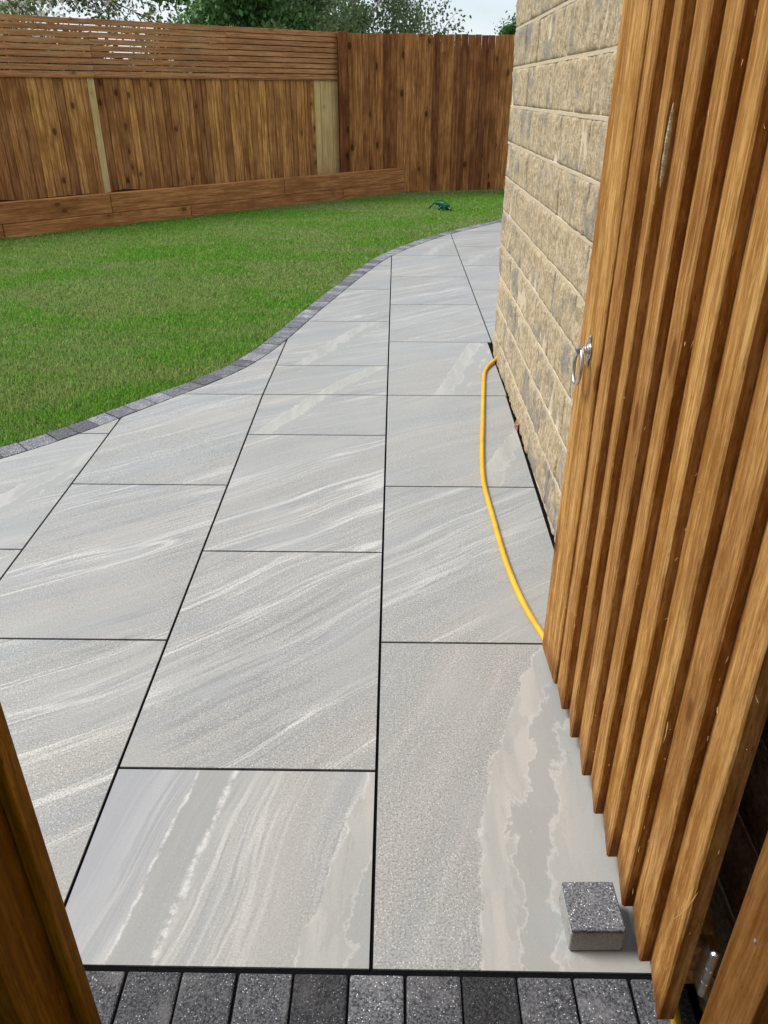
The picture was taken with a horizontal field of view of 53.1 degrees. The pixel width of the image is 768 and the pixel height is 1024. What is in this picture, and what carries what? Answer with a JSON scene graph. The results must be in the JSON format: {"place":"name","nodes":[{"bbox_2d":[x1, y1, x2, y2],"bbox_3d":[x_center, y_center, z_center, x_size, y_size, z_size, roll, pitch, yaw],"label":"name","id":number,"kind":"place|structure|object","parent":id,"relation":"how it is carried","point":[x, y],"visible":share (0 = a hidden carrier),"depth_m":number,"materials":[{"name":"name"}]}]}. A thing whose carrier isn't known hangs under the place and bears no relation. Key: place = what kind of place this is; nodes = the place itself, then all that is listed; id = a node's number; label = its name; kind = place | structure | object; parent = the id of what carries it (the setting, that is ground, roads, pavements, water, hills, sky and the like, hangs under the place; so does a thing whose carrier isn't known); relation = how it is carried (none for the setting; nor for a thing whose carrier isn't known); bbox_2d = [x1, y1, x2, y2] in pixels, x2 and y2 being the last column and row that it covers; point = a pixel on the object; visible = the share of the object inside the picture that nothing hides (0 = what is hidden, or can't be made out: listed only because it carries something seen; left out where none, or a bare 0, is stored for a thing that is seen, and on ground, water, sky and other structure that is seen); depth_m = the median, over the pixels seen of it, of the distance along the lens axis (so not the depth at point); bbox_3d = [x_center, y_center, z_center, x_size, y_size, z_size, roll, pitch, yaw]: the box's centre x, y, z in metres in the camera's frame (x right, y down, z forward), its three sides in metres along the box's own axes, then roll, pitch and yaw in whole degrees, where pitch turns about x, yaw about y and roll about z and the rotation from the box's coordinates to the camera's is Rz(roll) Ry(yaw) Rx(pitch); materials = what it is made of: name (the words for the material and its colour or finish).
{"place":"outdoors","nodes":[
{"label":"outdoors","id":0,"kind":"place"},
{"bbox_2d":[0,186,180,201],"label":"bed soil","id":1,"kind":"structure","parent":0,"point":[122,190],"depth_m":8.82,"materials":[{"name":"brown soil"}]},
{"bbox_2d":[0,189,503,446],"bbox_3d":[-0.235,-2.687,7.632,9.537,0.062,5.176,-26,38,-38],"label":"lawn grass","id":2,"kind":"structure","parent":0,"point":[405,210],"depth_m":5.89,"materials":[{"name":"green plant"}]},
{"bbox_2d":[0,24,117,77],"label":"laurel hedge","id":3,"kind":"object","parent":2,"relation":"on","point":[56,57],"visible":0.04,"depth_m":9.48,"materials":[{"name":"green plant"}]},
{"bbox_2d":[109,54,209,78],"bbox_3d":[-3.130,-5.344,10.821,1.499,1.931,1.453,-22,36,-35],"label":"laurel hedge","id":4,"kind":"object","parent":2,"relation":"on","point":[153,65],"visible":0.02,"depth_m":10.29,"materials":[{"name":"green plant"}]},
{"bbox_2d":[0,14,339,199],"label":"board fence","id":5,"kind":"object","parent":2,"relation":"on","point":[270,111],"visible":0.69,"depth_m":9.05,"materials":[{"name":"brown wood"}]},
{"bbox_2d":[0,168,411,238],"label":"raised sleeper bed","id":6,"kind":"object","parent":2,"relation":"on","point":[19,218],"visible":0.76,"depth_m":8.89,"materials":[{"name":"brown wood"}]},
{"bbox_2d":[166,30,349,156],"bbox_3d":[-1.754,-6.076,11.805,2.831,2.290,1.885,-17,33,-28],"label":"laurel hedge","id":7,"kind":"object","parent":2,"relation":"on","point":[225,67],"visible":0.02,"depth_m":10.76,"materials":[{"name":"green plant"}]},
{"bbox_2d":[337,31,514,191],"bbox_3d":[2.579,-5.788,11.199,6.532,1.985,0.216,-5,29,-10],"label":"tall back fence","id":8,"kind":"object","parent":2,"relation":"on","point":[414,105],"visible":0.33,"depth_m":10.76,"materials":[{"name":"brown wood"}]},
{"bbox_2d":[429,200,451,210],"bbox_3d":[0.727,-3.826,9.586,0.171,0.121,0.372,-17,33,-28],"label":"lawn sprinkler","id":9,"kind":"object","parent":2,"relation":"on","point":[444,205],"visible":0.98,"depth_m":9.53,"materials":[{"name":"green plastic"}]},
{"bbox_2d":[3,0,516,69],"label":"sky","id":10,"kind":"structure","parent":0,"point":[483,13],"materials":[{"name":"white"}]},
{"bbox_2d":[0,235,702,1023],"bbox_3d":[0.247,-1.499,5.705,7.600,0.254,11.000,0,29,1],"label":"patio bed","id":11,"kind":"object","parent":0,"point":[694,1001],"visible":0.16,"depth_m":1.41,"materials":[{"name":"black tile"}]},
{"bbox_2d":[0,219,501,458],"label":"lawn edging setts","id":12,"kind":"structure","parent":11,"relation":"on","point":[287,331],"depth_m":4.02,"materials":[{"name":"stone"}]},
{"bbox_2d":[0,222,651,974],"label":"patio slabs","id":13,"kind":"structure","parent":11,"relation":"on","point":[490,838],"depth_m":2.10,"materials":[{"name":"stone"}]},
{"bbox_2d":[514,420,518,430],"bbox_3d":[0.588,-0.383,3.398,0.018,0.030,0.072,0,29,1],"label":"brick fragment","id":14,"kind":"object","parent":13,"relation":"on","point":[516,425],"visible":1,"depth_m":3.38,"materials":[{"name":"orange brick"}]},
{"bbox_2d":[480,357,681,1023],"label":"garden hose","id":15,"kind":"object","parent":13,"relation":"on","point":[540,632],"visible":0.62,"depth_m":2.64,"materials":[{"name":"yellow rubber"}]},
{"bbox_2d":[559,882,625,949],"bbox_3d":[0.393,0.765,1.457,0.100,0.065,0.098,0,29,1],"label":"loose stone block","id":16,"kind":"object","parent":13,"relation":"on","point":[591,915],"depth_m":1.43,"materials":[{"name":"stone"}]},
{"bbox_2d":[85,971,696,1023],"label":"threshold setts","id":17,"kind":"structure","parent":11,"relation":"on","point":[150,998],"depth_m":1.36,"materials":[{"name":"stone"}]},
{"bbox_2d":[0,702,101,1023],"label":"latch post","id":18,"kind":"object","parent":17,"relation":"on","point":[43,978],"visible":1,"depth_m":1.08,"materials":[{"name":"brown wood"}]},
{"bbox_2d":[700,833,767,1023],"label":"hinge post","id":19,"kind":"object","parent":17,"relation":"on","point":[739,993],"visible":1,"depth_m":1.07,"materials":[{"name":"brown wood"}]},
{"bbox_2d":[542,0,767,1018],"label":"garden gate","id":20,"kind":"structure","parent":19,"relation":"attached to","point":[655,642],"depth_m":1.23,"materials":[{"name":"brown wood"}]},
{"label":"ground","id":21,"kind":"structure","parent":0,"visible":0},
{"bbox_2d":[1,0,79,43],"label":"hawthorn tree","id":22,"kind":"object","parent":21,"relation":"on","point":[59,8],"visible":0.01,"depth_m":16.17,"materials":[{"name":"green plant"}]},
{"bbox_2d":[0,0,192,63],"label":"hawthorn tree","id":23,"kind":"object","parent":21,"relation":"on","point":[21,7],"visible":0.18,"depth_m":13.43,"materials":[{"name":"green plant"}]},
{"bbox_2d":[130,0,347,59],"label":"ash tree","id":24,"kind":"object","parent":21,"relation":"on","point":[214,12],"visible":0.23,"depth_m":14.20,"materials":[{"name":"green plant"}]},
{"bbox_2d":[218,12,315,28],"bbox_3d":[-1.865,-7.835,14.549,3.062,2.959,3.123,0,29,1],"label":"hedge shrub","id":25,"kind":"object","parent":21,"relation":"on","point":[262,26],"visible":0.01,"depth_m":13.60,"materials":[{"name":"green plant"}]},
{"bbox_2d":[270,0,393,44],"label":"hedge shrub","id":26,"kind":"object","parent":21,"relation":"on","point":[319,24],"visible":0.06,"depth_m":13.93,"materials":[{"name":"green plant"}]},
{"bbox_2d":[227,0,471,48],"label":"birch tree","id":27,"kind":"object","parent":21,"relation":"on","point":[401,10],"visible":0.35,"depth_m":13.84,"materials":[{"name":"green plant"}]},
{"bbox_2d":[493,11,515,35],"bbox_3d":[3.038,-9.056,16.087,1.922,3.631,1.679,-13,31,-22],"label":"green bush","id":28,"kind":"object","parent":21,"relation":"on","point":[508,29],"visible":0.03,"depth_m":15.44,"materials":[{"name":"green plant"}]},
{"bbox_2d":[493,0,767,1014],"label":"house","id":29,"kind":"structure","parent":21,"relation":"on","point":[563,62],"depth_m":2.64,"materials":[{"name":"stone"}]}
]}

